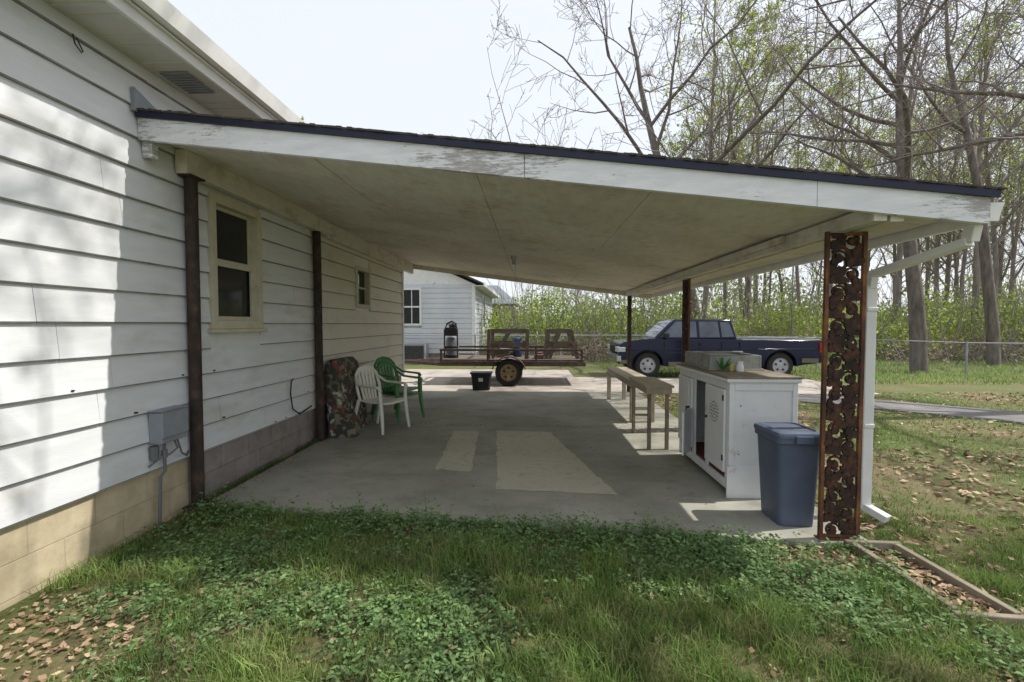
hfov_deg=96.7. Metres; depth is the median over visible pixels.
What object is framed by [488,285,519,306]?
roof
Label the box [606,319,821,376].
pickup truck
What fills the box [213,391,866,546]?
concrete slab
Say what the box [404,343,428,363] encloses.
air conditioner
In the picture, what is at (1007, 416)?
concrete path
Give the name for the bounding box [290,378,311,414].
wall cable
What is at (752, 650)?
dead leaf litter
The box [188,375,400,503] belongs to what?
foundation rear
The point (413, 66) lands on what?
sky
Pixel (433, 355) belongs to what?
foundation
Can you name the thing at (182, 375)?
siding chips
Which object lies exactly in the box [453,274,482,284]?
roof
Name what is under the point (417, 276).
gable and fascia
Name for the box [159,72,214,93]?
soffit vent
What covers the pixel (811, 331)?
saplings
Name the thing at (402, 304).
corner board
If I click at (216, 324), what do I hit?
window frames
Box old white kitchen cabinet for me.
[676,351,802,498]
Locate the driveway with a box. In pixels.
[401,369,881,394]
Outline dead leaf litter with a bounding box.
[0,392,1023,681]
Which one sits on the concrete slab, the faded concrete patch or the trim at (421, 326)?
the faded concrete patch
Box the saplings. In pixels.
[480,242,1023,363]
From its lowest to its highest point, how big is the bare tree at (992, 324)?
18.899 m
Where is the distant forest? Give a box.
[516,0,1023,356]
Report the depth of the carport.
3.64 m
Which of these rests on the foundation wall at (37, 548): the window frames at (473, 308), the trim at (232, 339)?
the trim at (232, 339)
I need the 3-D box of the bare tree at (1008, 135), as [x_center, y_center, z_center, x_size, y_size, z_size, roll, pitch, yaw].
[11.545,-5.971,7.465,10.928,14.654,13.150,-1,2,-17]
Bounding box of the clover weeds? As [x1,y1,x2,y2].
[44,480,1023,681]
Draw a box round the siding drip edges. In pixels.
[0,0,401,529]
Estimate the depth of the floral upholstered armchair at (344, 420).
6.07 m
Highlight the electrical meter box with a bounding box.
[148,405,189,528]
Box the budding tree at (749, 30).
[648,0,894,327]
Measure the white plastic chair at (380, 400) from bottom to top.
0.915 m
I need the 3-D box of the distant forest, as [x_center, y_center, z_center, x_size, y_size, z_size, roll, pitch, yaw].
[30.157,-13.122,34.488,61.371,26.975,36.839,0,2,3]
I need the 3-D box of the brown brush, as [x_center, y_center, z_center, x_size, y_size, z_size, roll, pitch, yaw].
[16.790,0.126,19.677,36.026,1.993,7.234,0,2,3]
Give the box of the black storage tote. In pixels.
[470,371,492,390]
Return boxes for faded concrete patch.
[435,431,616,493]
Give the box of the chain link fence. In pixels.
[404,334,1023,375]
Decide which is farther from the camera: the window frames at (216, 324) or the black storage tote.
the black storage tote
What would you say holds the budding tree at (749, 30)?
on the ground at (60, 660)
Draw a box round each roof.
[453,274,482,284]
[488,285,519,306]
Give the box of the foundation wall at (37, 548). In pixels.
[0,458,188,610]
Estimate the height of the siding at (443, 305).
2.751 m
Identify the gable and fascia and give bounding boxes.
[404,269,498,297]
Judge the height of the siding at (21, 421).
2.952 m
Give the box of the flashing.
[130,86,155,111]
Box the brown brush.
[510,323,1023,364]
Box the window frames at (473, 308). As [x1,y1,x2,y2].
[404,284,484,352]
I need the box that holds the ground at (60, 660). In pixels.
[0,336,1023,681]
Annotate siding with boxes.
[0,0,402,528]
[404,284,491,352]
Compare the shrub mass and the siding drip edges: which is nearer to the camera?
the siding drip edges
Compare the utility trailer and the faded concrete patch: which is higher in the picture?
the utility trailer
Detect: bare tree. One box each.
[421,0,1021,318]
[688,0,1023,372]
[725,0,1023,213]
[778,0,1023,365]
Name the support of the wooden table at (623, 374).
on the concrete slab
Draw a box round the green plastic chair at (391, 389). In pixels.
[370,356,424,423]
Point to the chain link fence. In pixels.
(817, 337)
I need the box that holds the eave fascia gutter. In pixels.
[104,0,304,122]
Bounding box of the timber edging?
[844,539,1023,627]
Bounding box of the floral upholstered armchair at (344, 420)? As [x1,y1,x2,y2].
[325,357,366,437]
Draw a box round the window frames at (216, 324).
[206,191,370,332]
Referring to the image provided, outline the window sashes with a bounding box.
[216,206,365,320]
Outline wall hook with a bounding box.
[72,33,83,52]
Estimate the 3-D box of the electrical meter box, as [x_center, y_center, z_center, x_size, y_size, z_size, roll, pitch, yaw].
[-2.603,0.955,3.515,0.130,0.897,0.408,0,2,3]
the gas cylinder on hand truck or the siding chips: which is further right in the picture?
the gas cylinder on hand truck
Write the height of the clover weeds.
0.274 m
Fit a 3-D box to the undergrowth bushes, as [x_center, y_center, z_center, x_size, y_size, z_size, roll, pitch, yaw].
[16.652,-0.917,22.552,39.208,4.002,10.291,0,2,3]
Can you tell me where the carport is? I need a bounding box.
[135,107,1006,522]
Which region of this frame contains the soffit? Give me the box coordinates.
[43,0,259,118]
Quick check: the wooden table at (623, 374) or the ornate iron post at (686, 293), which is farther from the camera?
the wooden table at (623, 374)
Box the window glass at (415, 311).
[404,290,484,325]
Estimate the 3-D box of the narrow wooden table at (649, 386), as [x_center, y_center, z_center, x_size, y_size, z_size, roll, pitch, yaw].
[1.770,0.899,5.864,0.340,0.775,0.940,0,2,3]
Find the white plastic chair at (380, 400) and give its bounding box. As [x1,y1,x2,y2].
[354,365,409,434]
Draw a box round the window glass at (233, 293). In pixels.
[216,210,364,316]
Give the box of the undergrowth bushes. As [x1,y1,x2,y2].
[480,281,1023,359]
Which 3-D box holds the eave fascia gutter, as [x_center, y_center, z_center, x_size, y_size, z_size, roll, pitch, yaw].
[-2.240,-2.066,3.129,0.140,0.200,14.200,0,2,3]
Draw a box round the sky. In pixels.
[168,0,1023,328]
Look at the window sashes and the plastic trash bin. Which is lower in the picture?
the plastic trash bin
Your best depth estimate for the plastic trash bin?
3.36 m
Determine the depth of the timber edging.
2.63 m
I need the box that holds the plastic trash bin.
[754,422,819,526]
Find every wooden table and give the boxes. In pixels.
[606,367,654,421]
[629,377,673,449]
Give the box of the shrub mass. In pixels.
[514,261,1023,341]
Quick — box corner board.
[401,271,404,374]
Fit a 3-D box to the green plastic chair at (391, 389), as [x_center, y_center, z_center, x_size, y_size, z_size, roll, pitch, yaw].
[-1.830,0.747,7.255,0.667,0.990,0.646,1,2,31]
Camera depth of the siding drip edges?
2.97 m
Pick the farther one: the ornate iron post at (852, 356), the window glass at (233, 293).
the window glass at (233, 293)
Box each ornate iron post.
[681,278,690,362]
[814,231,867,540]
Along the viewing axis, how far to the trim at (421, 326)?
18.27 m
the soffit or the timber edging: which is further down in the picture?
the timber edging
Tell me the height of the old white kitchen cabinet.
1.215 m
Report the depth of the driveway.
11.85 m
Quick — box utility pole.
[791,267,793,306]
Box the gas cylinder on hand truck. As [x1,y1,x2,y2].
[444,320,458,357]
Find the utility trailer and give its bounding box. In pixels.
[404,329,585,385]
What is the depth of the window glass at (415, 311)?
18.16 m
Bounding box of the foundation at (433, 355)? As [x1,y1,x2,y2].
[429,348,490,361]
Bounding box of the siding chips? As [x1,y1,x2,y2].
[71,370,314,421]
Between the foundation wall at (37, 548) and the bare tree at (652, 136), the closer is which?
the foundation wall at (37, 548)
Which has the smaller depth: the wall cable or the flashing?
the flashing
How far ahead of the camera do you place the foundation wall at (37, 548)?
2.87 m
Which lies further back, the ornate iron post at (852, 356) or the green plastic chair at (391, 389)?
the green plastic chair at (391, 389)
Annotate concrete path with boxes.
[798,394,1023,423]

